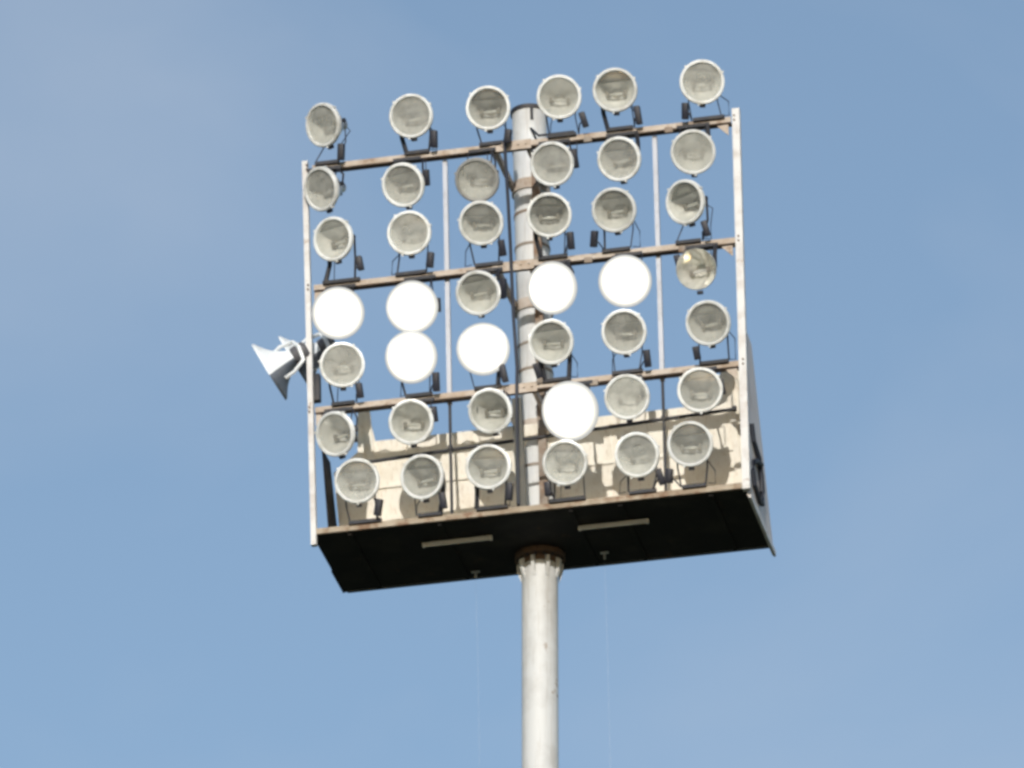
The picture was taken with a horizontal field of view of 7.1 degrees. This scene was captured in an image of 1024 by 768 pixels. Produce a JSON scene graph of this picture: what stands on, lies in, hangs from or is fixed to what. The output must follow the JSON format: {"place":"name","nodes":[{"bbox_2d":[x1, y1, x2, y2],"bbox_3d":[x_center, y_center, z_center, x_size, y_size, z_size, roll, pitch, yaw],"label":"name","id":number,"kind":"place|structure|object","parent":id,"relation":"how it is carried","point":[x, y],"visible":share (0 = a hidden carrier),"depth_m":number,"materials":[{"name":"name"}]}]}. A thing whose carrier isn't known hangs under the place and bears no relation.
{"place":"outdoors","nodes":[
{"label":"outdoors","id":0,"kind":"place"},
{"bbox_2d":[0,0,1023,767],"label":"sky","id":1,"kind":"structure","parent":0,"point":[167,600],"materials":[{"name":"blue"}]},
{"bbox_3d":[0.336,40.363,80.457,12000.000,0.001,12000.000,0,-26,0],"label":"ground","id":2,"kind":"structure","parent":0,"visible":0},
{"bbox_2d":[510,103,564,767],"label":"light mast","id":3,"kind":"object","parent":2,"relation":"on","point":[540,569],"visible":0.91,"depth_m":98.49,"materials":[{"name":"metal"}]},
{"bbox_2d":[302,107,750,546],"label":"lamp rack","id":4,"kind":"object","parent":3,"relation":"attached to","point":[538,389],"visible":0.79,"depth_m":98.93,"materials":[{"name":"metal"}]},
{"bbox_2d":[306,357,320,403],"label":"speaker bracket","id":5,"kind":"object","parent":4,"relation":"attached to","point":[317,387],"visible":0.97,"depth_m":99.11,"materials":[{"name":"metal"}]},
{"bbox_2d":[252,340,309,399],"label":"horn loudspeaker","id":6,"kind":"object","parent":5,"relation":"attached to","point":[282,367],"visible":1,"depth_m":99.12,"materials":[{"name":"plastic"}]},
{"bbox_2d":[278,332,335,383],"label":"horn loudspeaker","id":7,"kind":"object","parent":5,"relation":"attached to","point":[322,345],"visible":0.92,"depth_m":99.65,"materials":[{"name":"plastic"}]},
{"bbox_2d":[303,165,345,212],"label":"floodlight","id":8,"kind":"object","parent":4,"relation":"attached to","point":[324,188],"visible":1,"depth_m":99.97,"materials":[{"name":"metal"}]},
{"bbox_2d":[305,103,349,166],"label":"floodlight","id":9,"kind":"object","parent":4,"relation":"attached to","point":[326,124],"visible":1,"depth_m":100.31,"materials":[{"name":"metal"}]},
{"bbox_2d":[314,406,357,458],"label":"floodlight","id":10,"kind":"object","parent":4,"relation":"attached to","point":[336,432],"visible":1,"depth_m":98.51,"materials":[{"name":"metal"}]},
{"bbox_2d":[312,283,364,339],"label":"floodlight","id":11,"kind":"object","parent":4,"relation":"attached to","point":[338,312],"visible":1,"depth_m":99.01,"materials":[{"name":"metal"}]},
{"bbox_2d":[313,217,364,285],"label":"floodlight","id":12,"kind":"object","parent":4,"relation":"attached to","point":[334,239],"visible":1,"depth_m":99.59,"materials":[{"name":"metal"}]},
{"bbox_2d":[318,342,364,406],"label":"floodlight","id":13,"kind":"object","parent":4,"relation":"attached to","point":[342,366],"visible":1,"depth_m":98.84,"materials":[{"name":"metal"}]},
{"bbox_2d":[381,156,429,209],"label":"floodlight","id":14,"kind":"object","parent":4,"relation":"attached to","point":[404,184],"visible":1,"depth_m":99.75,"materials":[{"name":"metal"}]},
{"bbox_2d":[387,211,434,276],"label":"floodlight","id":15,"kind":"object","parent":4,"relation":"attached to","point":[409,233],"visible":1,"depth_m":99.39,"materials":[{"name":"metal"}]},
{"bbox_2d":[385,330,439,398],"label":"floodlight","id":16,"kind":"object","parent":4,"relation":"attached to","point":[410,356],"visible":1,"depth_m":98.55,"materials":[{"name":"glass"}]},
{"bbox_2d":[386,274,440,331],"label":"floodlight","id":17,"kind":"object","parent":4,"relation":"attached to","point":[413,303],"visible":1,"depth_m":98.84,"materials":[{"name":"glass"}]},
{"bbox_2d":[389,94,437,155],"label":"floodlight","id":18,"kind":"object","parent":4,"relation":"attached to","point":[411,117],"visible":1,"depth_m":100.08,"materials":[{"name":"metal"}]},
{"bbox_2d":[389,397,438,447],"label":"floodlight","id":19,"kind":"object","parent":4,"relation":"attached to","point":[411,422],"visible":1,"depth_m":98.34,"materials":[{"name":"metal"}]},
{"bbox_2d":[454,147,499,201],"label":"floodlight","id":20,"kind":"object","parent":4,"relation":"attached to","point":[477,178],"visible":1,"depth_m":99.58,"materials":[{"name":"metal"}]},
{"bbox_2d":[456,267,506,317],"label":"floodlight","id":21,"kind":"object","parent":4,"relation":"attached to","point":[480,293],"visible":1,"depth_m":98.88,"materials":[{"name":"metal"}]},
{"bbox_2d":[457,200,506,267],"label":"floodlight","id":22,"kind":"object","parent":4,"relation":"attached to","point":[481,223],"visible":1,"depth_m":99.22,"materials":[{"name":"metal"}]},
{"bbox_2d":[456,323,509,390],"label":"floodlight","id":23,"kind":"object","parent":4,"relation":"attached to","point":[482,349],"visible":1,"depth_m":98.39,"materials":[{"name":"glass"}]},
{"bbox_2d":[466,86,511,147],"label":"floodlight","id":24,"kind":"object","parent":4,"relation":"attached to","point":[488,108],"visible":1,"depth_m":99.90,"materials":[{"name":"metal"}]},
{"bbox_2d":[467,388,511,435],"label":"floodlight","id":25,"kind":"object","parent":4,"relation":"attached to","point":[489,410],"visible":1,"depth_m":98.19,"materials":[{"name":"metal"}]},
{"bbox_2d":[503,139,519,504],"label":"power cable","id":26,"kind":"object","parent":4,"relation":"attached to","point":[513,326],"visible":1,"depth_m":98.76,"materials":[{"name":"grey rubber"}]},
{"bbox_2d":[526,192,574,260],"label":"floodlight","id":27,"kind":"object","parent":4,"relation":"attached to","point":[549,216],"visible":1,"depth_m":99.08,"materials":[{"name":"metal"}]},
{"bbox_2d":[527,259,576,314],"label":"floodlight","id":28,"kind":"object","parent":4,"relation":"attached to","point":[552,288],"visible":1,"depth_m":98.54,"materials":[{"name":"glass"}]},
{"bbox_2d":[530,127,573,138],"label":"power cable","id":29,"kind":"object","parent":4,"relation":"attached to","point":[533,132],"visible":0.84,"depth_m":99.83,"materials":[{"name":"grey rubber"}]},
{"bbox_2d":[528,319,577,383],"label":"floodlight","id":30,"kind":"object","parent":4,"relation":"attached to","point":[551,342],"visible":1,"depth_m":98.36,"materials":[{"name":"metal"}]},
{"bbox_2d":[530,138,579,188],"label":"floodlight","id":31,"kind":"object","parent":4,"relation":"attached to","point":[554,163],"visible":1,"depth_m":99.42,"materials":[{"name":"metal"}]},
{"bbox_2d":[537,75,588,139],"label":"floodlight","id":32,"kind":"object","parent":4,"relation":"attached to","point":[559,97],"visible":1,"depth_m":99.79,"materials":[{"name":"metal"}]},
{"bbox_2d":[542,380,598,440],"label":"floodlight","id":33,"kind":"object","parent":4,"relation":"attached to","point":[570,410],"visible":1,"depth_m":97.77,"materials":[{"name":"glass"}]},
{"bbox_2d":[590,187,640,253],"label":"floodlight","id":34,"kind":"object","parent":4,"relation":"attached to","point":[614,209],"visible":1,"depth_m":98.94,"materials":[{"name":"metal"}]},
{"bbox_2d":[593,68,642,132],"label":"floodlight","id":35,"kind":"object","parent":4,"relation":"attached to","point":[615,91],"visible":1,"depth_m":99.64,"materials":[{"name":"metal"}]},
{"bbox_2d":[597,130,640,183],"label":"floodlight","id":36,"kind":"object","parent":4,"relation":"attached to","point":[619,157],"visible":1,"depth_m":99.26,"materials":[{"name":"metal"}]},
{"bbox_2d":[598,251,651,307],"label":"floodlight","id":37,"kind":"object","parent":4,"relation":"attached to","point":[624,280],"visible":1,"depth_m":98.38,"materials":[{"name":"glass"}]},
{"bbox_2d":[601,309,651,375],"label":"floodlight","id":38,"kind":"object","parent":4,"relation":"attached to","point":[624,332],"visible":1,"depth_m":98.19,"materials":[{"name":"metal"}]},
{"bbox_2d":[604,374,649,422],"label":"floodlight","id":39,"kind":"object","parent":4,"relation":"attached to","point":[627,397],"visible":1,"depth_m":97.87,"materials":[{"name":"metal"}]},
{"bbox_2d":[666,179,712,245],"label":"floodlight","id":40,"kind":"object","parent":4,"relation":"attached to","point":[686,202],"visible":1,"depth_m":98.80,"materials":[{"name":"metal"}]},
{"bbox_2d":[670,122,715,176],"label":"floodlight","id":41,"kind":"object","parent":4,"relation":"attached to","point":[693,152],"visible":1,"depth_m":99.12,"materials":[{"name":"metal"}]},
{"bbox_2d":[673,242,717,294],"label":"floodlight","id":42,"kind":"object","parent":4,"relation":"attached to","point":[696,267],"visible":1,"depth_m":98.46,"materials":[{"name":"metal"}]},
{"bbox_2d":[677,366,725,415],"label":"floodlight","id":43,"kind":"object","parent":4,"relation":"attached to","point":[701,391],"visible":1,"depth_m":97.69,"materials":[{"name":"metal"}]},
{"bbox_2d":[679,59,729,122],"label":"floodlight","id":44,"kind":"object","parent":4,"relation":"attached to","point":[702,82],"visible":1,"depth_m":99.44,"materials":[{"name":"metal"}]},
{"bbox_2d":[686,300,735,365],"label":"floodlight","id":45,"kind":"object","parent":4,"relation":"attached to","point":[708,322],"visible":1,"depth_m":98.02,"materials":[{"name":"metal"}]},
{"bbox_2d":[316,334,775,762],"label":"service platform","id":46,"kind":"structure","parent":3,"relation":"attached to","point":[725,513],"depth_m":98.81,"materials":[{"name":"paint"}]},
{"bbox_2d":[334,458,383,525],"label":"floodlight","id":47,"kind":"object","parent":46,"relation":"attached to","point":[357,481],"visible":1,"depth_m":98.09,"materials":[{"name":"metal"}]},
{"bbox_2d":[400,454,447,517],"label":"floodlight","id":48,"kind":"object","parent":46,"relation":"attached to","point":[422,477],"visible":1,"depth_m":97.95,"materials":[{"name":"metal"}]},
{"bbox_2d":[422,535,492,547],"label":"tube light","id":49,"kind":"object","parent":46,"relation":"attached to","point":[456,541],"visible":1,"depth_m":98.30,"materials":[{"name":"plastic"}]},
{"bbox_2d":[465,444,513,511],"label":"floodlight","id":50,"kind":"object","parent":46,"relation":"attached to","point":[488,467],"visible":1,"depth_m":97.81,"materials":[{"name":"metal"}]},
{"bbox_2d":[542,440,587,503],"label":"floodlight","id":51,"kind":"object","parent":46,"relation":"attached to","point":[565,463],"visible":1,"depth_m":97.63,"materials":[{"name":"metal"}]},
{"bbox_2d":[578,518,648,530],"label":"tube light","id":52,"kind":"object","parent":46,"relation":"attached to","point":[612,524],"visible":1,"depth_m":97.96,"materials":[{"name":"plastic"}]},
{"bbox_2d":[615,432,665,494],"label":"floodlight","id":53,"kind":"object","parent":46,"relation":"attached to","point":[637,454],"visible":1,"depth_m":97.47,"materials":[{"name":"metal"}]},
{"bbox_2d":[665,421,715,489],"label":"floodlight","id":54,"kind":"object","parent":46,"relation":"attached to","point":[690,444],"visible":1,"depth_m":97.37,"materials":[{"name":"metal"}]},
{"bbox_2d":[749,423,764,506],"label":"hanging cable","id":55,"kind":"object","parent":46,"relation":"hanging from","point":[757,461],"visible":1,"depth_m":98.00,"materials":[{"name":"grey rubber"}]}
]}

